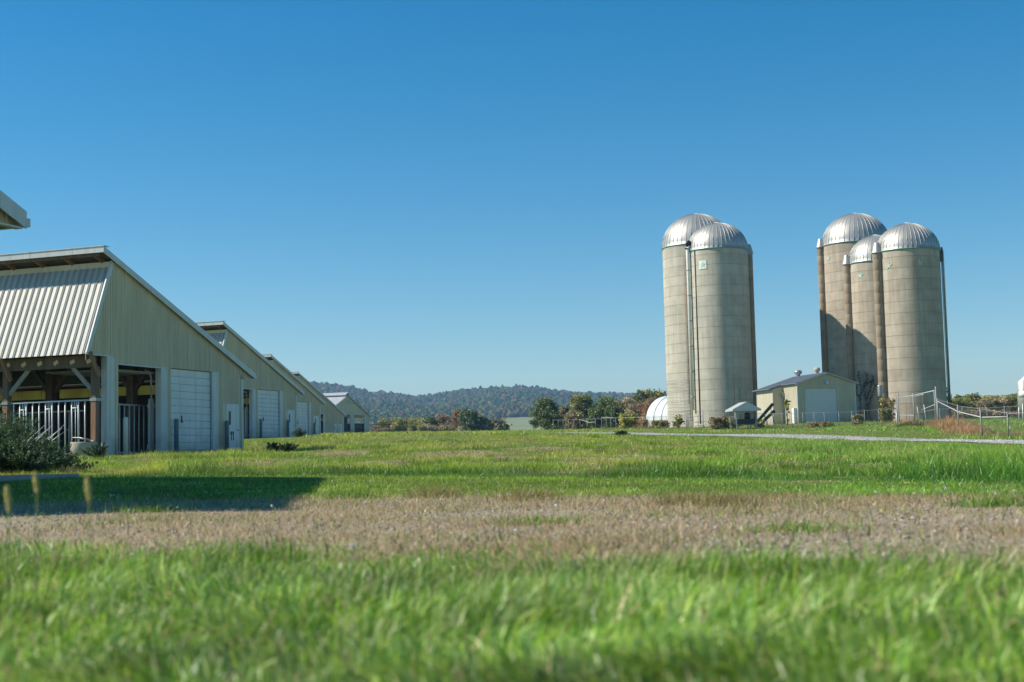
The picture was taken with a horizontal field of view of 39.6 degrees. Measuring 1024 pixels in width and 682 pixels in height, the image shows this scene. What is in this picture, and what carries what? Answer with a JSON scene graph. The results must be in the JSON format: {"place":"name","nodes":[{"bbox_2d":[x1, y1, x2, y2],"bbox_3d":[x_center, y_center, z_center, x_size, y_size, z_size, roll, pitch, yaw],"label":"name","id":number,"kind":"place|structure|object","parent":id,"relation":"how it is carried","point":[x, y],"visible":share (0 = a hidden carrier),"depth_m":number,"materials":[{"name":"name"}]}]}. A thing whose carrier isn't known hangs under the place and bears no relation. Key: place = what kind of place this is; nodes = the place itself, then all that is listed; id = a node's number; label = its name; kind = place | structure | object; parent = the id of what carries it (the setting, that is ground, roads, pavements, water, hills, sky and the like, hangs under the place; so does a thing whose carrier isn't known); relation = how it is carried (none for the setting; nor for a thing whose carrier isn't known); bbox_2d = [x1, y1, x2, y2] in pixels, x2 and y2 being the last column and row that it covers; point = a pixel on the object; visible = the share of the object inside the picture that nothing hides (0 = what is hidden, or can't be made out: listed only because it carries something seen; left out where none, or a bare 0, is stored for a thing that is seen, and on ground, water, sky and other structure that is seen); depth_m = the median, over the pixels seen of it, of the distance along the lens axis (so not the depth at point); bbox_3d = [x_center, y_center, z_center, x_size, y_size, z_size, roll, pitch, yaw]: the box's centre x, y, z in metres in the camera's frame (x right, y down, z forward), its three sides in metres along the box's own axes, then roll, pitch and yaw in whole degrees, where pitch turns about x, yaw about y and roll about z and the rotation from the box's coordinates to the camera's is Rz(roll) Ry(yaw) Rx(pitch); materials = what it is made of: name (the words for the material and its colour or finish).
{"place":"outdoors","nodes":[
{"label":"outdoors","id":0,"kind":"place"},
{"bbox_2d":[0,526,1023,681],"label":"grass","id":1,"kind":"structure","parent":0,"point":[585,615],"depth_m":2.63,"materials":[{"name":"green plant"}]},
{"bbox_2d":[0,417,1023,681],"bbox_3d":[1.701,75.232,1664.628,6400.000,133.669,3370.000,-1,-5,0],"label":"ground","id":2,"kind":"structure","parent":0,"point":[518,423],"depth_m":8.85,"materials":[{"name":"beige plant"}]},
{"bbox_2d":[4,485,11,609],"bbox_3d":[-1.090,0.460,3.075,0.018,0.296,0.016,2,-6,-37],"label":"foxtail","id":3,"kind":"object","parent":2,"relation":"on","point":[8,499],"visible":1,"depth_m":3.08,"materials":[{"name":"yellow plant"}]},
{"bbox_2d":[0,190,29,229],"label":"cattle barn","id":4,"kind":"structure","parent":2,"relation":"on","point":[13,214],"depth_m":20.00,"materials":[{"name":"beige metal"}]},
{"bbox_2d":[0,406,57,446],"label":"feathery bush","id":5,"kind":"object","parent":2,"relation":"on","point":[17,432],"visible":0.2,"depth_m":27.34,"materials":[{"name":"green plant"}]},
{"bbox_2d":[0,438,69,473],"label":"spreading bush","id":6,"kind":"object","parent":2,"relation":"on","point":[20,458],"visible":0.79,"depth_m":24.88,"materials":[{"name":"green plant"}]},
{"bbox_2d":[33,471,39,611],"bbox_3d":[-1.096,0.462,3.275,0.017,0.325,0.016,3,-6,-39],"label":"foxtail","id":7,"kind":"object","parent":2,"relation":"on","point":[36,482],"visible":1,"depth_m":3.28,"materials":[{"name":"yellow plant"}]},
{"bbox_2d":[0,474,78,480],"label":"concrete slab","id":8,"kind":"structure","parent":2,"relation":"on","point":[17,477],"depth_m":20.13,"materials":[{"name":"grey concrete"}]},
{"bbox_2d":[6,424,86,470],"bbox_3d":[-8.716,2.017,26.029,1.758,0.963,1.528,-4,-6,30],"label":"spreading bush","id":9,"kind":"object","parent":2,"relation":"on","point":[49,446],"visible":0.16,"depth_m":25.88,"materials":[{"name":"green plant"}]},
{"bbox_2d":[60,458,97,470],"bbox_3d":[-8.296,2.377,26.898,0.840,0.373,1.070,2,-6,-34],"label":"spreading bush","id":10,"kind":"object","parent":2,"relation":"on","point":[82,466],"visible":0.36,"depth_m":26.87,"materials":[{"name":"green plant"}]},
{"bbox_2d":[70,442,96,457],"bbox_3d":[-14.684,3.811,48.770,0.900,0.682,0.900,-1,-5,0],"label":"water trough","id":11,"kind":"object","parent":2,"relation":"on","point":[75,447],"visible":0.48,"depth_m":48.37,"materials":[{"name":"concrete"}]},
{"bbox_2d":[84,477,91,622],"bbox_3d":[-0.886,0.439,2.975,0.020,0.310,0.015,-1,-5,0],"label":"foxtail","id":12,"kind":"object","parent":2,"relation":"on","point":[88,488],"visible":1,"depth_m":2.98,"materials":[{"name":"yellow plant"}]},
{"bbox_2d":[79,442,108,458],"bbox_3d":[-12.850,3.410,43.936,0.913,0.574,0.850,2,-6,-31],"label":"trough weed","id":13,"kind":"object","parent":2,"relation":"on","point":[97,451],"visible":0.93,"depth_m":43.78,"materials":[{"name":"green plant"}]},
{"bbox_2d":[123,417,127,454],"bbox_3d":[-13.744,3.551,50.587,0.176,1.698,0.176,-1,-5,0],"label":"bollard","id":14,"kind":"object","parent":2,"relation":"on","point":[125,435],"visible":0.71,"depth_m":50.53,"materials":[{"name":"metal"}]},
{"bbox_2d":[0,245,256,456],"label":"cattle barn","id":15,"kind":"structure","parent":2,"relation":"on","point":[114,338],"depth_m":51.98,"materials":[{"name":"beige metal"}]},
{"bbox_2d":[46,369,153,376],"bbox_3d":[-15.188,1.197,52.489,2.900,0.080,2.500,-3,-5,21],"label":"raised door","id":16,"kind":"structure","parent":15,"relation":"in","point":[86,373],"depth_m":52.06,"materials":[{"name":"yellow wood"}]},
{"bbox_2d":[171,369,209,449],"bbox_3d":[-12.423,2.661,54.858,0.070,3.060,2.810,-3,-5,21],"label":"overhead door","id":17,"kind":"structure","parent":15,"relation":"in","point":[190,390],"depth_m":54.93,"materials":[{"name":"white metal"}]},
{"bbox_2d":[226,404,238,449],"bbox_3d":[-11.280,3.592,57.476,0.096,2.100,0.920,-3,-5,21],"label":"walk door","id":18,"kind":"structure","parent":15,"relation":"in","point":[232,410],"depth_m":57.54,"materials":[{"name":"white paint"}]},
{"bbox_2d":[34,321,304,438],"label":"cattle barn","id":19,"kind":"structure","parent":2,"relation":"on","point":[271,392],"depth_m":92.75,"materials":[{"name":"beige metal"}]},
{"bbox_2d":[258,390,278,436],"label":"overhead door","id":20,"kind":"structure","parent":19,"relation":"in","point":[268,410],"depth_m":93.35,"materials":[{"name":"white metal"}]},
{"bbox_2d":[287,410,294,436],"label":"walk door","id":21,"kind":"structure","parent":19,"relation":"in","point":[290,413],"depth_m":95.89,"materials":[{"name":"white paint"}]},
{"bbox_2d":[174,419,178,452],"bbox_3d":[-12.627,3.769,53.514,0.176,1.686,0.176,-1,-5,0],"label":"bollard","id":22,"kind":"object","parent":2,"relation":"on","point":[176,435],"visible":0.71,"depth_m":53.47,"materials":[{"name":"metal"}]},
{"bbox_2d":[225,420,228,449],"bbox_3d":[-11.381,4.033,56.774,0.176,1.714,0.176,-1,-5,0],"label":"bollard","id":23,"kind":"object","parent":2,"relation":"on","point":[227,434],"visible":0.71,"depth_m":56.73,"materials":[{"name":"metal"}]},
{"bbox_2d":[266,442,278,450],"bbox_3d":[-8.382,3.731,49.859,0.531,0.431,0.941,-1,-5,0],"label":"dark weed","id":24,"kind":"object","parent":2,"relation":"on","point":[274,445],"visible":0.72,"depth_m":49.80,"materials":[{"name":"green plant"}]},
{"bbox_2d":[247,354,325,435],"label":"cattle barn","id":25,"kind":"structure","parent":2,"relation":"on","point":[310,402],"depth_m":133.04,"materials":[{"name":"beige metal"}]},
{"bbox_2d":[297,402,307,434],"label":"overhead door","id":26,"kind":"structure","parent":25,"relation":"in","point":[302,407],"depth_m":132.48,"materials":[{"name":"white metal"}]},
{"bbox_2d":[314,416,318,434],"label":"walk door","id":27,"kind":"structure","parent":25,"relation":"in","point":[316,418],"depth_m":134.76,"materials":[{"name":"white paint"}]},
{"bbox_2d":[279,442,298,451],"bbox_3d":[-7.676,3.665,48.857,0.727,0.414,0.739,-1,-5,0],"label":"dark weed","id":28,"kind":"object","parent":2,"relation":"on","point":[284,447],"visible":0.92,"depth_m":48.81,"materials":[{"name":"green plant"}]},
{"bbox_2d":[291,427,305,436],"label":"dark weed","id":29,"kind":"object","parent":2,"relation":"on","point":[299,433],"visible":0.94,"depth_m":79.81,"materials":[{"name":"green plant"}]},
{"bbox_2d":[292,372,346,433],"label":"cattle barn","id":30,"kind":"structure","parent":2,"relation":"on","point":[332,414],"depth_m":195.42,"materials":[{"name":"beige metal"}]},
{"bbox_2d":[322,392,370,432],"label":"cattle barn","id":31,"kind":"structure","parent":2,"relation":"on","point":[348,405],"depth_m":241.38,"materials":[{"name":"beige metal"}]},
{"bbox_2d":[370,426,391,432],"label":"scrub bush","id":32,"kind":"object","parent":2,"relation":"on","point":[376,429],"visible":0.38,"depth_m":283.99,"materials":[{"name":"green plant"}]},
{"bbox_2d":[375,417,412,431],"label":"tree","id":33,"kind":"object","parent":2,"relation":"on","point":[397,423],"visible":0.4,"depth_m":298.20,"materials":[{"name":"green plant"}]},
{"bbox_2d":[394,417,426,426],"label":"tree","id":34,"kind":"object","parent":2,"relation":"on","point":[420,421],"visible":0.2,"depth_m":309.00,"materials":[{"name":"green plant"}]},
{"bbox_2d":[404,423,434,431],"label":"scrub bush","id":35,"kind":"object","parent":2,"relation":"on","point":[423,427],"visible":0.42,"depth_m":282.58,"materials":[{"name":"green plant"}]},
{"bbox_2d":[424,415,439,426],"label":"tree","id":36,"kind":"object","parent":2,"relation":"on","point":[432,420],"visible":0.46,"depth_m":289.38,"materials":[{"name":"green plant"}]},
{"bbox_2d":[427,424,454,431],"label":"scrub bush","id":37,"kind":"object","parent":2,"relation":"on","point":[433,429],"visible":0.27,"depth_m":282.92,"materials":[{"name":"green plant"}]},
{"bbox_2d":[436,414,454,426],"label":"tree","id":38,"kind":"object","parent":2,"relation":"on","point":[443,420],"visible":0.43,"depth_m":328.88,"materials":[{"name":"brown plant"}]},
{"bbox_2d":[438,425,464,430],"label":"scrub bush","id":39,"kind":"object","parent":2,"relation":"on","point":[445,427],"visible":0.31,"depth_m":283.24,"materials":[{"name":"green plant"}]},
{"bbox_2d":[449,408,465,429],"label":"tree","id":40,"kind":"object","parent":2,"relation":"on","point":[455,414],"visible":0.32,"depth_m":323.76,"materials":[{"name":"brown plant"}]},
{"bbox_2d":[455,408,480,430],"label":"tree","id":41,"kind":"object","parent":2,"relation":"on","point":[467,416],"visible":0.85,"depth_m":298.58,"materials":[{"name":"green plant"}]},
{"bbox_2d":[310,381,638,431],"bbox_3d":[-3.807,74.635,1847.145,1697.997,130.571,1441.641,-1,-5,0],"label":"forest","id":42,"kind":"object","parent":2,"relation":"on","point":[492,402],"visible":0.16,"depth_m":1931.34,"materials":[{"name":"green plant"}]},
{"bbox_2d":[473,416,495,430],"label":"tree","id":43,"kind":"object","parent":2,"relation":"on","point":[483,420],"visible":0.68,"depth_m":298.75,"materials":[{"name":"green plant"}]},
{"bbox_2d":[487,417,512,430],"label":"tree","id":44,"kind":"object","parent":2,"relation":"on","point":[500,424],"visible":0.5,"depth_m":303.86,"materials":[{"name":"green plant"}]},
{"bbox_2d":[1,430,1023,477],"bbox_3d":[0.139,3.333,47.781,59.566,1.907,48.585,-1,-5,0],"label":"bank grass","id":45,"kind":"structure","parent":2,"relation":"on","point":[610,443],"depth_m":40.48,"materials":[{"name":"green plant"}]},
{"bbox_2d":[528,396,566,429],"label":"tree","id":46,"kind":"object","parent":2,"relation":"on","point":[545,413],"visible":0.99,"depth_m":213.91,"materials":[{"name":"green plant"}]},
{"bbox_2d":[87,483,1023,534],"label":"grass tufts","id":47,"kind":"object","parent":2,"relation":"on","point":[748,499],"visible":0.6,"depth_m":9.53,"materials":[{"name":"green plant"}]},
{"bbox_2d":[554,404,572,429],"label":"tree","id":48,"kind":"object","parent":2,"relation":"on","point":[565,407],"visible":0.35,"depth_m":234.02,"materials":[{"name":"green plant"}]},
{"bbox_2d":[563,411,584,428],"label":"shrub","id":49,"kind":"object","parent":2,"relation":"on","point":[574,423],"visible":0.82,"depth_m":223.90,"materials":[{"name":"green plant"}]},
{"bbox_2d":[568,392,593,428],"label":"tree","id":50,"kind":"object","parent":2,"relation":"on","point":[577,401],"visible":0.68,"depth_m":228.99,"materials":[{"name":"green plant"}]},
{"bbox_2d":[256,446,945,482],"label":"thatch patches","id":51,"kind":"object","parent":2,"relation":"on","point":[456,453],"visible":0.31,"depth_m":38.83,"materials":[{"name":"beige plant"}]},
{"bbox_2d":[585,396,618,428],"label":"tree","id":52,"kind":"object","parent":2,"relation":"on","point":[597,411],"visible":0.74,"depth_m":220.87,"materials":[{"name":"green plant"}]},
{"bbox_2d":[602,405,621,427],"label":"tree","id":53,"kind":"object","parent":2,"relation":"on","point":[613,410],"visible":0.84,"depth_m":214.21,"materials":[{"name":"green plant"}]},
{"bbox_2d":[568,416,673,428],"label":"field fence","id":54,"kind":"object","parent":2,"relation":"on","point":[615,420],"visible":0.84,"depth_m":160.76,"materials":[{"name":"grey metal"}]},
{"bbox_2d":[614,396,639,427],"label":"tree","id":55,"kind":"object","parent":2,"relation":"on","point":[624,403],"visible":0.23,"depth_m":243.69,"materials":[{"name":"brown plant"}]},
{"bbox_2d":[616,412,639,428],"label":"shrub","id":56,"kind":"object","parent":2,"relation":"on","point":[624,421],"visible":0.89,"depth_m":159.34,"materials":[{"name":"green plant"}]},
{"bbox_2d":[624,400,647,426],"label":"tree","id":57,"kind":"object","parent":2,"relation":"on","point":[630,409],"visible":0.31,"depth_m":239.19,"materials":[{"name":"brown plant"}]},
{"bbox_2d":[631,388,656,409],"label":"tree","id":58,"kind":"object","parent":2,"relation":"on","point":[643,396],"visible":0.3,"depth_m":249.16,"materials":[{"name":"green plant"}]},
{"bbox_2d":[636,397,657,424],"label":"tree","id":59,"kind":"object","parent":2,"relation":"on","point":[644,410],"visible":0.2,"depth_m":235.00,"materials":[{"name":"brown plant"}]},
{"bbox_2d":[646,396,667,426],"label":"hoop barn","id":60,"kind":"structure","parent":2,"relation":"on","point":[657,409],"depth_m":206.20,"materials":[{"name":"white plastic"}]},
{"bbox_2d":[293,416,1023,441],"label":"grass","id":61,"kind":"structure","parent":2,"relation":"on","point":[497,432],"depth_m":94.37,"materials":[{"name":"green plant"}]},
{"bbox_2d":[653,388,666,398],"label":"tree","id":62,"kind":"object","parent":2,"relation":"on","point":[659,394],"visible":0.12,"depth_m":251.26,"materials":[{"name":"green plant"}]},
{"bbox_2d":[651,420,669,428],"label":"weeds","id":63,"kind":"object","parent":2,"relation":"on","point":[659,423],"visible":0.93,"depth_m":155.13,"materials":[{"name":"green plant"}]},
{"bbox_2d":[672,414,684,427],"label":"shrub","id":64,"kind":"object","parent":2,"relation":"on","point":[680,421],"visible":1,"depth_m":151.45,"materials":[{"name":"green plant"}]},
{"bbox_2d":[662,213,721,427],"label":"silo","id":65,"kind":"object","parent":2,"relation":"on","point":[679,232],"visible":0.48,"depth_m":179.02,"materials":[{"name":"grey concrete"}]},
{"bbox_2d":[686,409,735,427],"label":"farm gate","id":66,"kind":"structure","parent":2,"relation":"on","point":[693,422],"depth_m":150.81,"materials":[{"name":"silver metal"}]},
{"bbox_2d":[708,416,731,428],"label":"bramble bush","id":67,"kind":"object","parent":2,"relation":"on","point":[718,422],"visible":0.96,"depth_m":142.85,"materials":[{"name":"green plant"}]},
{"bbox_2d":[685,222,756,427],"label":"silo","id":68,"kind":"object","parent":2,"relation":"on","point":[721,322],"visible":0.93,"depth_m":165.94,"materials":[{"name":"grey concrete"}]},
{"bbox_2d":[725,402,760,429],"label":"shelter","id":69,"kind":"object","parent":2,"relation":"on","point":[747,407],"visible":0.94,"depth_m":139.02,"materials":[{"name":"metal"}]},
{"bbox_2d":[582,418,926,429],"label":"tall weeds","id":70,"kind":"object","parent":2,"relation":"on","point":[638,427],"visible":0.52,"depth_m":150.46,"materials":[{"name":"green plant"}]},
{"bbox_2d":[753,403,774,425],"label":"conveyor","id":71,"kind":"object","parent":2,"relation":"on","point":[771,405],"visible":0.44,"depth_m":148.63,"materials":[{"name":"metal"}]},
{"bbox_2d":[783,399,790,424],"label":"climbing plant","id":72,"kind":"object","parent":2,"relation":"on","point":[786,403],"visible":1,"depth_m":145.79,"materials":[{"name":"green plant"}]},
{"bbox_2d":[752,367,858,424],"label":"shed","id":73,"kind":"structure","parent":2,"relation":"on","point":[817,393],"depth_m":151.15,"materials":[{"name":"beige metal"}]},
{"bbox_2d":[806,388,837,421],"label":"roll door","id":74,"kind":"structure","parent":73,"relation":"in","point":[818,401],"depth_m":150.71,"materials":[{"name":"white metal"}]},
{"bbox_2d":[747,407,893,427],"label":"chain link fence","id":75,"kind":"object","parent":2,"relation":"on","point":[815,416],"visible":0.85,"depth_m":136.29,"materials":[{"name":"grey metal"}]},
{"bbox_2d":[805,421,836,427],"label":"weeds","id":76,"kind":"object","parent":2,"relation":"on","point":[816,424],"visible":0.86,"depth_m":134.56,"materials":[{"name":"brown plant"}]},
{"bbox_2d":[816,213,886,378],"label":"silo","id":77,"kind":"object","parent":2,"relation":"on","point":[843,235],"visible":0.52,"depth_m":180.34,"materials":[{"name":"brown concrete"}]},
{"bbox_2d":[850,414,865,424],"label":"weeds","id":78,"kind":"object","parent":2,"relation":"on","point":[857,418],"visible":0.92,"depth_m":136.46,"materials":[{"name":"green plant"}]},
{"bbox_2d":[842,234,881,421],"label":"silo","id":79,"kind":"object","parent":2,"relation":"on","point":[857,263],"visible":0.53,"depth_m":167.38,"materials":[{"name":"brown concrete"}]},
{"bbox_2d":[855,371,875,420],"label":"creeper","id":80,"kind":"object","parent":79,"relation":"attached to","point":[864,385],"visible":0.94,"depth_m":165.70,"materials":[{"name":"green plant"}]},
{"bbox_2d":[877,385,882,417],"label":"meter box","id":81,"kind":"object","parent":2,"relation":"on","point":[880,390],"visible":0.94,"depth_m":150.31,"materials":[{"name":"grey metal"}]},
{"bbox_2d":[877,397,895,420],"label":"vine bush","id":82,"kind":"object","parent":2,"relation":"on","point":[887,402],"visible":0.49,"depth_m":149.34,"materials":[{"name":"green plant"}]},
{"bbox_2d":[879,408,894,422],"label":"shrub","id":83,"kind":"object","parent":2,"relation":"on","point":[883,413],"visible":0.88,"depth_m":139.61,"materials":[{"name":"green plant"}]},
{"bbox_2d":[871,222,951,420],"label":"silo","id":84,"kind":"object","parent":2,"relation":"on","point":[909,291],"visible":0.94,"depth_m":153.03,"materials":[{"name":"brown concrete"}]},
{"bbox_2d":[895,420,934,426],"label":"weeds","id":85,"kind":"object","parent":2,"relation":"on","point":[916,423],"visible":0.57,"depth_m":103.40,"materials":[{"name":"green plant"}]},
{"bbox_2d":[896,386,937,423],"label":"pipe gate","id":86,"kind":"structure","parent":2,"relation":"on","point":[924,408],"depth_m":120.17,"materials":[{"name":"metal"}]},
{"bbox_2d":[948,409,972,418],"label":"undergrowth","id":87,"kind":"object","parent":2,"relation":"on","point":[965,416],"visible":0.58,"depth_m":188.70,"materials":[{"name":"green plant"}]},
{"bbox_2d":[947,397,975,412],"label":"hedge shrub","id":88,"kind":"object","parent":2,"relation":"on","point":[965,402],"visible":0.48,"depth_m":213.76,"materials":[{"name":"green plant"}]},
{"bbox_2d":[954,392,982,409],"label":"hedge shrub","id":89,"kind":"object","parent":2,"relation":"on","point":[972,396],"visible":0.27,"depth_m":218.09,"materials":[{"name":"green plant"}]},
{"bbox_2d":[936,398,1023,436],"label":"corner fence","id":90,"kind":"object","parent":2,"relation":"on","point":[981,420],"visible":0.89,"depth_m":79.83,"materials":[{"name":"grey metal"}]},
{"bbox_2d":[939,406,1022,420],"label":"back fence","id":91,"kind":"object","parent":2,"relation":"on","point":[982,413],"visible":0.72,"depth_m":129.79,"materials":[{"name":"grey metal"}]},
{"bbox_2d":[969,409,992,417],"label":"undergrowth","id":92,"kind":"object","parent":2,"relation":"on","point":[977,412],"visible":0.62,"depth_m":188.10,"materials":[{"name":"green plant"}]},
{"bbox_2d":[972,397,1008,411],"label":"hedge shrub","id":93,"kind":"object","parent":2,"relation":"on","point":[987,402],"visible":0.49,"depth_m":213.76,"materials":[{"name":"green plant"}]},
{"bbox_2d":[989,410,1013,416],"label":"undergrowth","id":94,"kind":"object","parent":2,"relation":"on","point":[994,413],"visible":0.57,"depth_m":188.46,"materials":[{"name":"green plant"}]},
{"bbox_2d":[1006,393,1020,410],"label":"hedge shrub","id":95,"kind":"object","parent":2,"relation":"on","point":[1012,399],"visible":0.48,"depth_m":214.37,"materials":[{"name":"green plant"}]},
{"bbox_2d":[1017,376,1023,419],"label":"feed bin","id":96,"kind":"object","parent":2,"relation":"on","point":[1020,390],"visible":0.93,"depth_m":111.66,"materials":[{"name":"metal"}]},
{"bbox_2d":[0,441,1023,505],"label":"lawn grass","id":97,"kind":"structure","parent":0,"point":[995,467],"depth_m":17.52,"materials":[{"name":"green plant"}]},
{"bbox_2d":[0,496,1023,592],"bbox_3d":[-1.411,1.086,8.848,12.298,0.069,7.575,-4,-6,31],"label":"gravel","id":98,"kind":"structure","parent":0,"point":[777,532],"depth_m":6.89,"materials":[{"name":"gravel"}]},
{"bbox_2d":[0,0,1023,398],"label":"sky","id":99,"kind":"structure","parent":0,"point":[412,197],"materials":[{"name":"blue"}]},
{"bbox_2d":[31,482,1015,547],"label":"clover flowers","id":100,"kind":"object","parent":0,"point":[352,545],"visible":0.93,"depth_m":10.27,"materials":[{"name":"white plant"}]},
{"bbox_2d":[523,432,1023,443],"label":"gravel road","id":101,"kind":"structure","parent":0,"point":[785,436],"depth_m":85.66,"materials":[{"name":"grey gravel"}]},
{"bbox_2d":[888,412,1023,435],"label":"russet grass","id":102,"kind":"structure","parent":0,"point":[963,428],"depth_m":88.15,"materials":[{"name":"brown plant"}]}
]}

